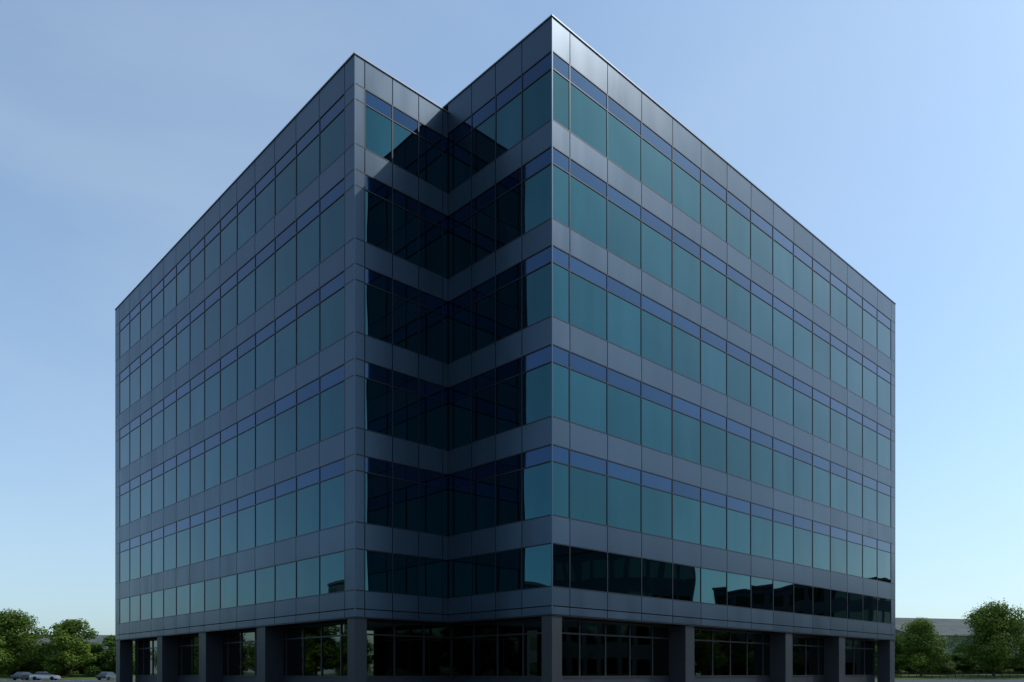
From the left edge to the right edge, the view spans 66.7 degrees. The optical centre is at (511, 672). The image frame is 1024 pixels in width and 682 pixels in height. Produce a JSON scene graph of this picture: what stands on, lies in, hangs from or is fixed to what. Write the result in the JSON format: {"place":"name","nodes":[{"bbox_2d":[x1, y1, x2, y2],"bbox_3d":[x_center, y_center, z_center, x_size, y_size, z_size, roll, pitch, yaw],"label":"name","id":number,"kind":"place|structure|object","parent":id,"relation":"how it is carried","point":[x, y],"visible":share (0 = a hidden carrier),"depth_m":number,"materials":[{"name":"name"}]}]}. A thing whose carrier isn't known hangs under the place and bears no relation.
{"place":"outdoors","nodes":[
{"label":"outdoors","id":0,"kind":"place"},
{"bbox_2d":[18,635,134,652],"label":"warehouse","id":1,"kind":"structure","parent":0,"point":[99,639],"depth_m":262.55,"materials":[{"name":"concrete"}]},
{"bbox_2d":[0,680,1023,681],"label":"parking lot","id":2,"kind":"structure","parent":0,"point":[875,680],"depth_m":122.44,"materials":[{"name":"grey asphalt"}]},
{"bbox_2d":[10,672,32,679],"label":"parked car","id":3,"kind":"object","parent":2,"relation":"on","point":[21,675],"visible":0.7,"depth_m":133.49,"materials":[{"name":"grey paint"}]},
{"bbox_2d":[29,672,60,679],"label":"parked car","id":4,"kind":"object","parent":2,"relation":"on","point":[41,675],"visible":0.93,"depth_m":134.25,"materials":[{"name":"grey paint"}]},
{"bbox_2d":[96,672,115,679],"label":"parked car","id":5,"kind":"object","parent":2,"relation":"on","point":[106,675],"visible":0.76,"depth_m":133.48,"materials":[{"name":"grey paint"}]},
{"bbox_2d":[0,0,1023,634],"label":"sky","id":6,"kind":"structure","parent":0,"point":[892,131],"materials":[{"name":"blue"}]},
{"label":"ground","id":7,"kind":"structure","parent":0,"visible":0},
{"bbox_2d":[0,674,134,678],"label":"grass bank","id":8,"kind":"structure","parent":7,"relation":"on","point":[79,676],"depth_m":152.69,"materials":[{"name":"green plant"}]},
{"bbox_2d":[0,608,52,676],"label":"tree","id":9,"kind":"object","parent":8,"relation":"on","point":[13,625],"visible":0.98,"depth_m":153.86,"materials":[{"name":"green plant"}]},
{"bbox_2d":[27,640,68,674],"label":"tree","id":10,"kind":"object","parent":8,"relation":"on","point":[36,666],"visible":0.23,"depth_m":157.60,"materials":[{"name":"green plant"}]},
{"bbox_2d":[38,618,99,676],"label":"tree","id":11,"kind":"object","parent":8,"relation":"on","point":[66,640],"visible":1,"depth_m":152.92,"materials":[{"name":"green plant"}]},
{"bbox_2d":[83,634,134,676],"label":"tree","id":12,"kind":"object","parent":8,"relation":"on","point":[106,661],"visible":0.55,"depth_m":155.78,"materials":[{"name":"green plant"}]},
{"bbox_2d":[0,653,1023,674],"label":"shrub hedge","id":13,"kind":"object","parent":7,"relation":"on","point":[951,667],"visible":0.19,"depth_m":163.67,"materials":[{"name":"green plant"}]},
{"bbox_2d":[0,679,1023,679],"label":"kerb","id":14,"kind":"structure","parent":7,"relation":"on","point":[875,679],"depth_m":138.00,"materials":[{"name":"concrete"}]},
{"bbox_2d":[12,642,1014,662],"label":"distant trees","id":15,"kind":"object","parent":7,"relation":"on","point":[955,651],"visible":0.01,"depth_m":181.24,"materials":[{"name":"green plant"}]},
{"bbox_2d":[875,674,1023,678],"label":"grass bank","id":16,"kind":"structure","parent":7,"relation":"on","point":[967,676],"depth_m":154.81,"materials":[{"name":"green plant"}]},
{"bbox_2d":[875,636,910,674],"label":"tree","id":17,"kind":"object","parent":16,"relation":"on","point":[898,651],"visible":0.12,"depth_m":156.97,"materials":[{"name":"green plant"}]},
{"bbox_2d":[895,617,954,676],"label":"tree","id":18,"kind":"object","parent":16,"relation":"on","point":[917,639],"visible":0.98,"depth_m":153.58,"materials":[{"name":"green plant"}]},
{"bbox_2d":[946,596,1023,675],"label":"tree","id":19,"kind":"object","parent":16,"relation":"on","point":[993,638],"visible":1,"depth_m":153.00,"materials":[{"name":"green plant"}]},
{"bbox_2d":[900,672,1017,677],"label":"fence","id":20,"kind":"object","parent":7,"relation":"on","point":[955,674],"visible":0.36,"depth_m":150.00,"materials":[{"name":"green metal"}]},
{"bbox_2d":[895,618,1023,656],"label":"warehouse","id":21,"kind":"structure","parent":7,"relation":"on","point":[948,628],"depth_m":251.31,"materials":[{"name":"concrete"}]},
{"label":"pavement","id":22,"kind":"structure","parent":0,"visible":0},
{"bbox_2d":[120,63,889,634],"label":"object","id":23,"kind":"object","parent":22,"relation":"on","point":[448,443],"visible":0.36,"depth_m":36.62,"materials":[{"name":"grey metal"}]},
{"bbox_2d":[115,17,552,639],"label":"corner trim","id":24,"kind":"structure","parent":23,"relation":"attached to","point":[355,357],"depth_m":32.80,"materials":[{"name":"metal"}]},
{"bbox_2d":[115,51,894,661],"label":"mullions","id":25,"kind":"object","parent":23,"relation":"attached to","point":[569,465],"visible":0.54,"depth_m":36.75,"materials":[{"name":"black metal"}]},
{"bbox_2d":[135,618,874,677],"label":"storefront frames","id":26,"kind":"structure","parent":23,"relation":"attached to","point":[497,635],"depth_m":37.17,"materials":[{"name":"black metal"}]},
{"bbox_2d":[118,614,891,640],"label":"soffit","id":27,"kind":"structure","parent":23,"relation":"attached to","point":[497,621],"depth_m":37.26,"materials":[{"name":"grey metal"}]},
{"bbox_2d":[120,70,890,622],"bbox_3d":[-0.486,-13.968,55.940,40.688,20.908,38.508,0,0,-43],"label":"window glass","id":28,"kind":"object","parent":23,"relation":"on","point":[594,310],"visible":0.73,"depth_m":36.14,"materials":[{"name":"teal glass"}]},
{"bbox_2d":[120,53,890,551],"bbox_3d":[-0.486,-16.851,55.940,40.688,16.544,38.508,0,0,-43],"label":"blue transom glass","id":29,"kind":"object","parent":23,"relation":"on","point":[508,277],"visible":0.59,"depth_m":36.14,"materials":[{"name":"blue glass"}]},
{"bbox_2d":[116,18,894,639],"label":"cladding panels","id":30,"kind":"object","parent":23,"relation":"on","point":[568,48],"visible":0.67,"depth_m":35.91,"materials":[{"name":"metal"}]},
{"bbox_2d":[115,14,895,309],"bbox_3d":[-0.486,-26.334,55.941,40.800,0.459,38.620,0,0,-43],"label":"parapet coping","id":31,"kind":"object","parent":23,"relation":"on","point":[482,74],"visible":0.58,"depth_m":36.15,"materials":[{"name":"metal"}]},
{"bbox_2d":[116,615,894,681],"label":"ground floor columns","id":32,"kind":"structure","parent":22,"relation":"on","point":[270,654],"depth_m":39.55,"materials":[{"name":"grey concrete"}]},
{"bbox_2d":[136,620,873,675],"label":"ground floor glazing","id":33,"kind":"structure","parent":32,"relation":"on","point":[408,656],"depth_m":37.05,"materials":[{"name":"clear glass"}]}
]}

